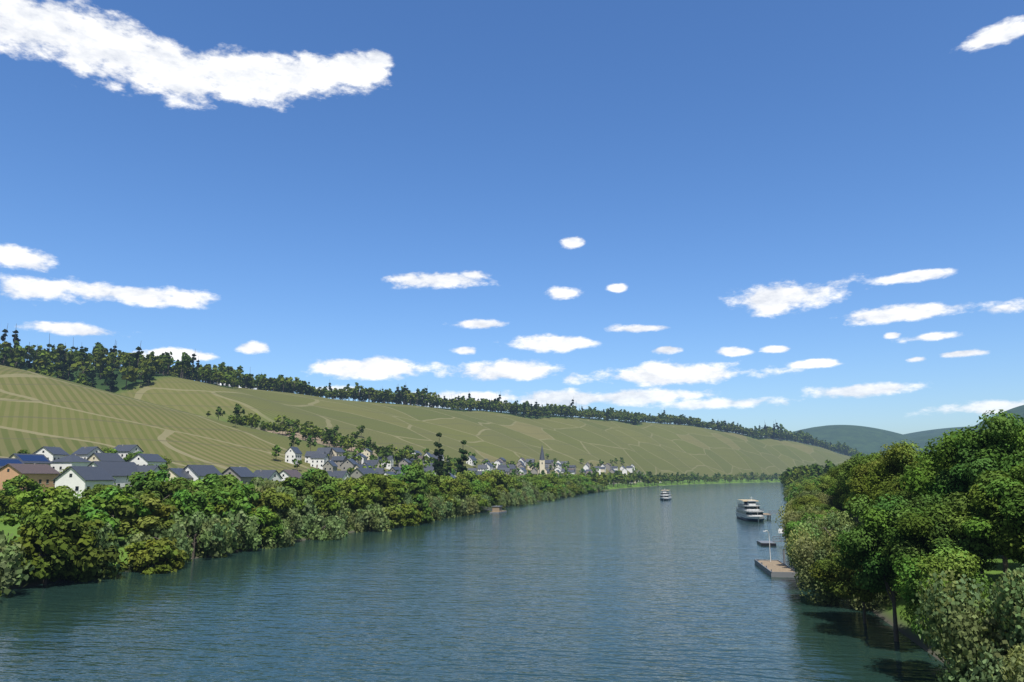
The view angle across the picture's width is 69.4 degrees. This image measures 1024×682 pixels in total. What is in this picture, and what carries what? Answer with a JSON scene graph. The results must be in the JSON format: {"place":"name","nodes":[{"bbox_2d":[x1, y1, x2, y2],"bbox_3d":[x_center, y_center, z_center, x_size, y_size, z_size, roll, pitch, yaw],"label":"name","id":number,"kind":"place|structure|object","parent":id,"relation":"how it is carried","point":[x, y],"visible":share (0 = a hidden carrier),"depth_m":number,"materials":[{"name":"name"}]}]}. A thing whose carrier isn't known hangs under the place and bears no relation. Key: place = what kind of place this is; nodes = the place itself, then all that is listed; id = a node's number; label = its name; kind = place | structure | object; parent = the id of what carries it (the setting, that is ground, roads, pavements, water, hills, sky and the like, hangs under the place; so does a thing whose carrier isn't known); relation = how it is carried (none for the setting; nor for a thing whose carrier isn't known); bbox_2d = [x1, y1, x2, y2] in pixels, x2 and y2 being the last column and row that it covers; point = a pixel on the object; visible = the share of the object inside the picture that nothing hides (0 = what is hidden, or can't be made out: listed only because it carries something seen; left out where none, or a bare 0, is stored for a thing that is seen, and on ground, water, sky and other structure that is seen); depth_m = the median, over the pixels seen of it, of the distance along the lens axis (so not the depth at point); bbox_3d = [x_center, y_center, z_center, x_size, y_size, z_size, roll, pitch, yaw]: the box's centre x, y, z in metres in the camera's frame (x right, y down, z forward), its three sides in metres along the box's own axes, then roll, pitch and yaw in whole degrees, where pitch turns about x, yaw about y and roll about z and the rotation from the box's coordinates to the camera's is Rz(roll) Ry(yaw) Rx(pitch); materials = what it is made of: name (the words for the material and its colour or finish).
{"place":"outdoors","nodes":[
{"label":"outdoors","id":0,"kind":"place"},
{"bbox_2d":[0,482,949,681],"bbox_3d":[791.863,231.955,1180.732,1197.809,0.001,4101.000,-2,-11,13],"label":"river water","id":1,"kind":"structure","parent":0,"point":[642,584],"depth_m":83.69,"materials":[{"name":"blue liquid"}]},
{"bbox_2d":[481,506,797,577],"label":"dock","id":2,"kind":"object","parent":1,"relation":"on","point":[774,568],"visible":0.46,"depth_m":124.93,"materials":[{"name":"brown wood"}]},
{"bbox_2d":[735,499,763,521],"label":"moored ship","id":3,"kind":"object","parent":1,"relation":"on","point":[748,510],"visible":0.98,"depth_m":259.29,"materials":[{"name":"white metal"}]},
{"bbox_2d":[0,362,1023,666],"bbox_3d":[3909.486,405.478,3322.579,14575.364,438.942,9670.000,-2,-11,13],"label":"terrain","id":4,"kind":"structure","parent":0,"point":[170,420],"depth_m":854.46,"materials":[{"name":"green plant"}]},
{"bbox_2d":[0,494,11,517],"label":"tree","id":5,"kind":"object","parent":4,"relation":"on","point":[4,501],"visible":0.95,"depth_m":163.53,"materials":[{"name":"green plant"}]},
{"bbox_2d":[0,530,34,594],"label":"bush","id":6,"kind":"object","parent":4,"relation":"on","point":[10,561],"visible":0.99,"depth_m":93.94,"materials":[{"name":"green plant"}]},
{"bbox_2d":[0,475,45,498],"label":"tree","id":7,"kind":"object","parent":4,"relation":"on","point":[13,486],"visible":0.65,"depth_m":199.38,"materials":[{"name":"green plant"}]},
{"bbox_2d":[0,485,86,526],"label":"tree","id":8,"kind":"object","parent":4,"relation":"on","point":[60,501],"visible":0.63,"depth_m":128.10,"materials":[{"name":"green plant"}]},
{"bbox_2d":[10,509,103,584],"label":"tree","id":9,"kind":"object","parent":4,"relation":"on","point":[51,559],"visible":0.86,"depth_m":103.67,"materials":[{"name":"green plant"}]},
{"bbox_2d":[58,519,124,581],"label":"tree","id":10,"kind":"object","parent":4,"relation":"on","point":[89,526],"visible":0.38,"depth_m":109.13,"materials":[{"name":"green plant"}]},
{"bbox_2d":[77,484,121,499],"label":"tree","id":11,"kind":"object","parent":4,"relation":"on","point":[93,491],"visible":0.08,"depth_m":152.66,"materials":[{"name":"green plant"}]},
{"bbox_2d":[84,520,119,580],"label":"tree","id":12,"kind":"object","parent":4,"relation":"on","point":[100,541],"visible":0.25,"depth_m":110.29,"materials":[{"name":"green plant"}]},
{"bbox_2d":[77,487,154,535],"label":"tree","id":13,"kind":"object","parent":4,"relation":"on","point":[106,500],"visible":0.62,"depth_m":130.10,"materials":[{"name":"green plant"}]},
{"bbox_2d":[112,493,177,538],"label":"tree","id":14,"kind":"object","parent":4,"relation":"on","point":[144,524],"visible":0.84,"depth_m":132.06,"materials":[{"name":"green plant"}]},
{"bbox_2d":[122,469,169,497],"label":"tree","id":15,"kind":"object","parent":4,"relation":"on","point":[137,480],"visible":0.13,"depth_m":165.57,"materials":[{"name":"green plant"}]},
{"bbox_2d":[117,537,188,574],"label":"bush","id":16,"kind":"object","parent":4,"relation":"on","point":[142,555],"visible":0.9,"depth_m":118.71,"materials":[{"name":"green plant"}]},
{"bbox_2d":[119,522,193,565],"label":"bush","id":17,"kind":"object","parent":4,"relation":"on","point":[176,531],"visible":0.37,"depth_m":128.56,"materials":[{"name":"green plant"}]},
{"bbox_2d":[134,479,189,505],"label":"tree","id":18,"kind":"object","parent":4,"relation":"on","point":[159,489],"visible":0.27,"depth_m":157.36,"materials":[{"name":"green plant"}]},
{"bbox_2d":[143,476,187,501],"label":"tree","id":19,"kind":"object","parent":4,"relation":"on","point":[166,480],"visible":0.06,"depth_m":161.56,"materials":[{"name":"green plant"}]},
{"bbox_2d":[160,489,218,520],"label":"tree","id":20,"kind":"object","parent":4,"relation":"on","point":[186,502],"visible":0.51,"depth_m":146.87,"materials":[{"name":"green plant"}]},
{"bbox_2d":[0,444,395,498],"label":"houses","id":21,"kind":"structure","parent":4,"relation":"on","point":[91,467],"depth_m":288.51,"materials":[{"name":"grey stone"}]},
{"bbox_2d":[168,510,233,558],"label":"bush","id":22,"kind":"object","parent":4,"relation":"on","point":[206,535],"visible":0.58,"depth_m":138.52,"materials":[{"name":"green plant"}]},
{"bbox_2d":[175,493,229,520],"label":"tree","id":23,"kind":"object","parent":4,"relation":"on","point":[219,508],"visible":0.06,"depth_m":152.03,"materials":[{"name":"green plant"}]},
{"bbox_2d":[193,473,235,492],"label":"tree","id":24,"kind":"object","parent":4,"relation":"on","point":[215,477],"visible":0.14,"depth_m":178.03,"materials":[{"name":"green plant"}]},
{"bbox_2d":[191,474,245,491],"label":"tree","id":25,"kind":"object","parent":4,"relation":"on","point":[231,477],"visible":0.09,"depth_m":184.75,"materials":[{"name":"green plant"}]},
{"bbox_2d":[196,485,249,523],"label":"tree","id":26,"kind":"object","parent":4,"relation":"on","point":[234,501],"visible":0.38,"depth_m":154.40,"materials":[{"name":"green plant"}]},
{"bbox_2d":[189,479,261,514],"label":"tree","id":27,"kind":"object","parent":4,"relation":"on","point":[253,495],"visible":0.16,"depth_m":170.22,"materials":[{"name":"green plant"}]},
{"bbox_2d":[206,509,261,551],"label":"bush","id":28,"kind":"object","parent":4,"relation":"on","point":[244,532],"visible":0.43,"depth_m":150.10,"materials":[{"name":"green plant"}]},
{"bbox_2d":[245,506,284,547],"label":"tree","id":29,"kind":"object","parent":4,"relation":"on","point":[268,519],"visible":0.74,"depth_m":158.04,"materials":[{"name":"green plant"}]},
{"bbox_2d":[248,479,281,497],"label":"tree","id":30,"kind":"object","parent":4,"relation":"on","point":[260,488],"visible":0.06,"depth_m":194.47,"materials":[{"name":"green plant"}]},
{"bbox_2d":[248,487,293,517],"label":"tree","id":31,"kind":"object","parent":4,"relation":"on","point":[273,498],"visible":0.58,"depth_m":172.04,"materials":[{"name":"green plant"}]},
{"bbox_2d":[259,525,296,548],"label":"bush","id":32,"kind":"object","parent":4,"relation":"on","point":[286,537],"visible":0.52,"depth_m":158.82,"materials":[{"name":"green plant"}]},
{"bbox_2d":[258,505,303,536],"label":"bush","id":33,"kind":"object","parent":4,"relation":"on","point":[293,521],"visible":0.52,"depth_m":171.32,"materials":[{"name":"green plant"}]},
{"bbox_2d":[279,477,297,490],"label":"tree","id":34,"kind":"object","parent":4,"relation":"on","point":[287,482],"visible":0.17,"depth_m":206.53,"materials":[{"name":"green plant"}]},
{"bbox_2d":[272,486,318,518],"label":"tree","id":35,"kind":"object","parent":4,"relation":"on","point":[308,508],"visible":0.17,"depth_m":190.38,"materials":[{"name":"green plant"}]},
{"bbox_2d":[286,493,305,508],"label":"tree","id":36,"kind":"object","parent":4,"relation":"on","point":[298,504],"visible":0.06,"depth_m":182.68,"materials":[{"name":"green plant"}]},
{"bbox_2d":[286,478,318,515],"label":"tree","id":37,"kind":"object","parent":4,"relation":"on","point":[301,486],"visible":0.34,"depth_m":196.33,"materials":[{"name":"green plant"}]},
{"bbox_2d":[301,468,332,484],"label":"tree","id":38,"kind":"object","parent":4,"relation":"on","point":[321,472],"visible":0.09,"depth_m":224.21,"materials":[{"name":"green plant"}]},
{"bbox_2d":[300,472,334,485],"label":"tree","id":39,"kind":"object","parent":4,"relation":"on","point":[307,476],"visible":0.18,"depth_m":220.84,"materials":[{"name":"green plant"}]},
{"bbox_2d":[298,513,344,540],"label":"bush","id":40,"kind":"object","parent":4,"relation":"on","point":[334,530],"visible":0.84,"depth_m":179.21,"materials":[{"name":"green plant"}]},
{"bbox_2d":[311,483,345,516],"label":"tree","id":41,"kind":"object","parent":4,"relation":"on","point":[327,495],"visible":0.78,"depth_m":196.60,"materials":[{"name":"green plant"}]},
{"bbox_2d":[206,404,457,472],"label":"trees","id":42,"kind":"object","parent":4,"relation":"on","point":[330,435],"depth_m":674.25,"materials":[{"name":"green plant"}]},
{"bbox_2d":[318,508,352,531],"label":"bush","id":43,"kind":"object","parent":4,"relation":"on","point":[326,514],"visible":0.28,"depth_m":195.06,"materials":[{"name":"green plant"}]},
{"bbox_2d":[318,498,352,524],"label":"tree","id":44,"kind":"object","parent":4,"relation":"on","point":[342,511],"visible":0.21,"depth_m":197.16,"materials":[{"name":"green plant"}]},
{"bbox_2d":[337,481,374,511],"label":"tree","id":45,"kind":"object","parent":4,"relation":"on","point":[353,494],"visible":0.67,"depth_m":213.72,"materials":[{"name":"green plant"}]},
{"bbox_2d":[345,477,383,509],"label":"tree","id":46,"kind":"object","parent":4,"relation":"on","point":[374,492],"visible":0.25,"depth_m":223.09,"materials":[{"name":"green plant"}]},
{"bbox_2d":[350,504,392,532],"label":"bush","id":47,"kind":"object","parent":4,"relation":"on","point":[362,520],"visible":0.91,"depth_m":205.78,"materials":[{"name":"green plant"}]},
{"bbox_2d":[360,473,398,507],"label":"tree","id":48,"kind":"object","parent":4,"relation":"on","point":[388,491],"visible":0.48,"depth_m":231.65,"materials":[{"name":"green plant"}]},
{"bbox_2d":[375,477,407,504],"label":"tree","id":49,"kind":"object","parent":4,"relation":"on","point":[401,490],"visible":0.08,"depth_m":241.21,"materials":[{"name":"green plant"}]},
{"bbox_2d":[383,504,405,528],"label":"tree","id":50,"kind":"object","parent":4,"relation":"on","point":[394,513],"visible":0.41,"depth_m":220.44,"materials":[{"name":"green plant"}]},
{"bbox_2d":[380,474,408,500],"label":"tree","id":51,"kind":"object","parent":4,"relation":"on","point":[389,479],"visible":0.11,"depth_m":245.81,"materials":[{"name":"green plant"}]},
{"bbox_2d":[395,485,411,504],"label":"bush","id":52,"kind":"object","parent":4,"relation":"on","point":[407,499],"visible":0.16,"depth_m":247.92,"materials":[{"name":"green plant"}]},
{"bbox_2d":[399,503,424,525],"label":"tree","id":53,"kind":"object","parent":4,"relation":"on","point":[411,512],"visible":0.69,"depth_m":230.51,"materials":[{"name":"green plant"}]},
{"bbox_2d":[395,465,430,496],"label":"tree","id":54,"kind":"object","parent":4,"relation":"on","point":[415,475],"visible":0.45,"depth_m":265.05,"materials":[{"name":"green plant"}]},
{"bbox_2d":[407,483,424,499],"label":"tree","id":55,"kind":"object","parent":4,"relation":"on","point":[411,489],"visible":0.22,"depth_m":261.60,"materials":[{"name":"green plant"}]},
{"bbox_2d":[412,494,433,523],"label":"tree","id":56,"kind":"object","parent":4,"relation":"on","point":[421,501],"visible":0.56,"depth_m":242.17,"materials":[{"name":"green plant"}]},
{"bbox_2d":[422,473,449,496],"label":"tree","id":57,"kind":"object","parent":4,"relation":"on","point":[432,481],"visible":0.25,"depth_m":295.64,"materials":[{"name":"green plant"}]},
{"bbox_2d":[430,498,445,520],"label":"bush","id":58,"kind":"object","parent":4,"relation":"on","point":[437,509],"visible":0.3,"depth_m":256.99,"materials":[{"name":"green plant"}]},
{"bbox_2d":[432,432,444,475],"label":"tree","id":59,"kind":"object","parent":4,"relation":"on","point":[437,464],"visible":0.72,"depth_m":471.06,"materials":[{"name":"green plant"}]},
{"bbox_2d":[434,495,455,517],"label":"bush","id":60,"kind":"object","parent":4,"relation":"on","point":[449,509],"visible":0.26,"depth_m":272.34,"materials":[{"name":"green plant"}]},
{"bbox_2d":[441,494,460,514],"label":"tree","id":61,"kind":"object","parent":4,"relation":"on","point":[447,497],"visible":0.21,"depth_m":280.76,"materials":[{"name":"green plant"}]},
{"bbox_2d":[440,479,466,495],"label":"tree","id":62,"kind":"object","parent":4,"relation":"on","point":[450,484],"visible":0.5,"depth_m":304.51,"materials":[{"name":"green plant"}]},
{"bbox_2d":[270,432,643,480],"bbox_3d":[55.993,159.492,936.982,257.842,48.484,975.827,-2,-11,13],"label":"village trees","id":63,"kind":"object","parent":4,"relation":"on","point":[386,461],"visible":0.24,"depth_m":652.66,"materials":[{"name":"green plant"}]},
{"bbox_2d":[447,495,470,516],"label":"bush","id":64,"kind":"object","parent":4,"relation":"on","point":[461,509],"visible":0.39,"depth_m":286.07,"materials":[{"name":"green plant"}]},
{"bbox_2d":[456,440,468,475],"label":"tree","id":65,"kind":"object","parent":4,"relation":"on","point":[460,467],"visible":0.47,"depth_m":442.28,"materials":[{"name":"green plant"}]},
{"bbox_2d":[455,480,472,497],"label":"tree","id":66,"kind":"object","parent":4,"relation":"on","point":[466,483],"visible":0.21,"depth_m":318.49,"materials":[{"name":"green plant"}]},
{"bbox_2d":[455,470,480,481],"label":"tree","id":67,"kind":"object","parent":4,"relation":"on","point":[466,475],"visible":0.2,"depth_m":376.17,"materials":[{"name":"green plant"}]},
{"bbox_2d":[460,494,479,512],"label":"tree","id":68,"kind":"object","parent":4,"relation":"on","point":[475,506],"visible":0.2,"depth_m":306.83,"materials":[{"name":"green plant"}]},
{"bbox_2d":[284,447,661,483],"bbox_3d":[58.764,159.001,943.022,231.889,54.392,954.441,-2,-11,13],"label":"village houses","id":69,"kind":"structure","parent":4,"relation":"on","point":[319,458],"depth_m":630.10,"materials":[{"name":"white paint"}]},
{"bbox_2d":[465,494,487,510],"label":"tree","id":70,"kind":"object","parent":4,"relation":"on","point":[483,502],"visible":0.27,"depth_m":313.86,"materials":[{"name":"green plant"}]},
{"bbox_2d":[476,476,497,489],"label":"tree","id":71,"kind":"object","parent":4,"relation":"on","point":[491,481],"visible":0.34,"depth_m":366.09,"materials":[{"name":"green plant"}]},
{"bbox_2d":[479,487,500,507],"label":"tree","id":72,"kind":"object","parent":4,"relation":"on","point":[493,495],"visible":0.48,"depth_m":336.80,"materials":[{"name":"green plant"}]},
{"bbox_2d":[484,469,513,489],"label":"tree","id":73,"kind":"object","parent":4,"relation":"on","point":[503,479],"visible":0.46,"depth_m":381.42,"materials":[{"name":"green plant"}]},
{"bbox_2d":[509,493,525,505],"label":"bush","id":74,"kind":"object","parent":4,"relation":"on","point":[515,500],"visible":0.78,"depth_m":387.02,"materials":[{"name":"green plant"}]},
{"bbox_2d":[539,491,554,500],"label":"bush","id":75,"kind":"object","parent":4,"relation":"on","point":[545,495],"visible":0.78,"depth_m":465.81,"materials":[{"name":"green plant"}]},
{"bbox_2d":[561,459,836,487],"bbox_3d":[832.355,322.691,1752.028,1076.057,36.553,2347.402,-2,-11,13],"label":"bank trees","id":76,"kind":"object","parent":4,"relation":"on","point":[788,476],"visible":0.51,"depth_m":1009.94,"materials":[{"name":"green plant"}]},
{"bbox_2d":[783,513,823,538],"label":"tree","id":77,"kind":"object","parent":4,"relation":"on","point":[789,525],"visible":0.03,"depth_m":119.58,"materials":[{"name":"green plant"}]},
{"bbox_2d":[791,494,825,510],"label":"tree","id":78,"kind":"object","parent":4,"relation":"on","point":[798,502],"visible":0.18,"depth_m":175.26,"materials":[{"name":"green plant"}]},
{"bbox_2d":[775,504,856,557],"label":"tree","id":79,"kind":"object","parent":4,"relation":"on","point":[789,515],"visible":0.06,"depth_m":127.38,"materials":[{"name":"green plant"}]},
{"bbox_2d":[798,501,836,512],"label":"tree","id":80,"kind":"object","parent":4,"relation":"on","point":[828,507],"visible":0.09,"depth_m":169.86,"materials":[{"name":"green plant"}]},
{"bbox_2d":[793,488,845,511],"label":"tree","id":81,"kind":"object","parent":4,"relation":"on","point":[825,499],"visible":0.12,"depth_m":189.87,"materials":[{"name":"green plant"}]},
{"bbox_2d":[786,511,863,587],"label":"tree","id":82,"kind":"object","parent":4,"relation":"on","point":[818,528],"visible":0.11,"depth_m":103.67,"materials":[{"name":"green plant"}]},
{"bbox_2d":[818,475,851,516],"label":"tree","id":83,"kind":"object","parent":4,"relation":"on","point":[824,486],"visible":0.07,"depth_m":194.33,"materials":[{"name":"green plant"}]},
{"bbox_2d":[826,478,856,522],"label":"tree","id":84,"kind":"object","parent":4,"relation":"on","point":[832,483],"visible":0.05,"depth_m":175.67,"materials":[{"name":"green plant"}]},
{"bbox_2d":[835,468,849,494],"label":"tree","id":85,"kind":"object","parent":4,"relation":"on","point":[842,473],"visible":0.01,"depth_m":153.82,"materials":[{"name":"green plant"}]},
{"bbox_2d":[783,527,903,610],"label":"bush","id":86,"kind":"object","parent":4,"relation":"on","point":[809,555],"visible":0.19,"depth_m":87.81,"materials":[{"name":"green plant"}]},
{"bbox_2d":[830,459,862,519],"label":"tree","id":87,"kind":"object","parent":4,"relation":"on","point":[837,490],"visible":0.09,"depth_m":160.75,"materials":[{"name":"green plant"}]},
{"bbox_2d":[807,539,890,623],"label":"tree","id":88,"kind":"object","parent":4,"relation":"on","point":[838,581],"visible":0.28,"depth_m":77.11,"materials":[{"name":"green plant"}]},
{"bbox_2d":[842,452,869,497],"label":"tree","id":89,"kind":"object","parent":4,"relation":"on","point":[853,461],"visible":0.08,"depth_m":127.35,"materials":[{"name":"green plant"}]},
{"bbox_2d":[843,458,888,539],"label":"tree","id":90,"kind":"object","parent":4,"relation":"on","point":[856,483],"visible":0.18,"depth_m":111.02,"materials":[{"name":"green plant"}]},
{"bbox_2d":[846,451,885,500],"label":"tree","id":91,"kind":"object","parent":4,"relation":"on","point":[865,460],"visible":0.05,"depth_m":117.67,"materials":[{"name":"green plant"}]},
{"bbox_2d":[831,494,934,641],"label":"tree","id":92,"kind":"object","parent":4,"relation":"on","point":[862,541],"visible":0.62,"depth_m":68.99,"materials":[{"name":"green plant"}]},
{"bbox_2d":[860,439,922,507],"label":"tree","id":93,"kind":"object","parent":4,"relation":"on","point":[886,475],"visible":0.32,"depth_m":97.71,"materials":[{"name":"green plant"}]},
{"bbox_2d":[893,457,934,501],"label":"tree","id":94,"kind":"object","parent":4,"relation":"on","point":[907,495],"visible":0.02,"depth_m":90.38,"materials":[{"name":"green plant"}]},
{"bbox_2d":[879,491,997,586],"bbox_3d":[37.745,20.262,65.297,9.523,13.738,8.859,-2,-11,10],"label":"tree","id":95,"kind":"object","parent":4,"relation":"on","point":[928,525],"visible":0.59,"depth_m":63.86,"materials":[{"name":"green plant"}]},
{"bbox_2d":[892,544,998,680],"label":"tree","id":96,"kind":"object","parent":4,"relation":"on","point":[914,573],"visible":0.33,"depth_m":54.65,"materials":[{"name":"green plant"}]},
{"bbox_2d":[899,428,1009,580],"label":"tree","id":97,"kind":"object","parent":4,"relation":"on","point":[922,477],"visible":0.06,"depth_m":80.77,"materials":[{"name":"green plant"}]},
{"bbox_2d":[912,564,1023,681],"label":"bush","id":98,"kind":"object","parent":4,"relation":"on","point":[971,636],"visible":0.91,"depth_m":42.05,"materials":[{"name":"green plant"}]},
{"bbox_2d":[923,409,1023,581],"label":"tree","id":99,"kind":"object","parent":4,"relation":"on","point":[997,443],"visible":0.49,"depth_m":71.56,"materials":[{"name":"green plant"}]},
{"bbox_2d":[941,463,1023,565],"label":"tree","id":100,"kind":"object","parent":4,"relation":"on","point":[998,497],"visible":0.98,"depth_m":60.48,"materials":[{"name":"green plant"}]},
{"bbox_2d":[1000,643,1023,681],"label":"bush","id":101,"kind":"object","parent":4,"relation":"on","point":[1017,669],"visible":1,"depth_m":38.29,"materials":[{"name":"green plant"}]},
{"bbox_2d":[0,324,1023,456],"bbox_3d":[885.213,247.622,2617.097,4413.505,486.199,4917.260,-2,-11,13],"label":"forest ridge","id":102,"kind":"structure","parent":0,"point":[64,361],"depth_m":1067.54,"materials":[{"name":"green plant"}]},
{"bbox_2d":[0,0,1023,434],"label":"sky","id":103,"kind":"structure","parent":0,"point":[799,214],"materials":[{"name":"blue"}]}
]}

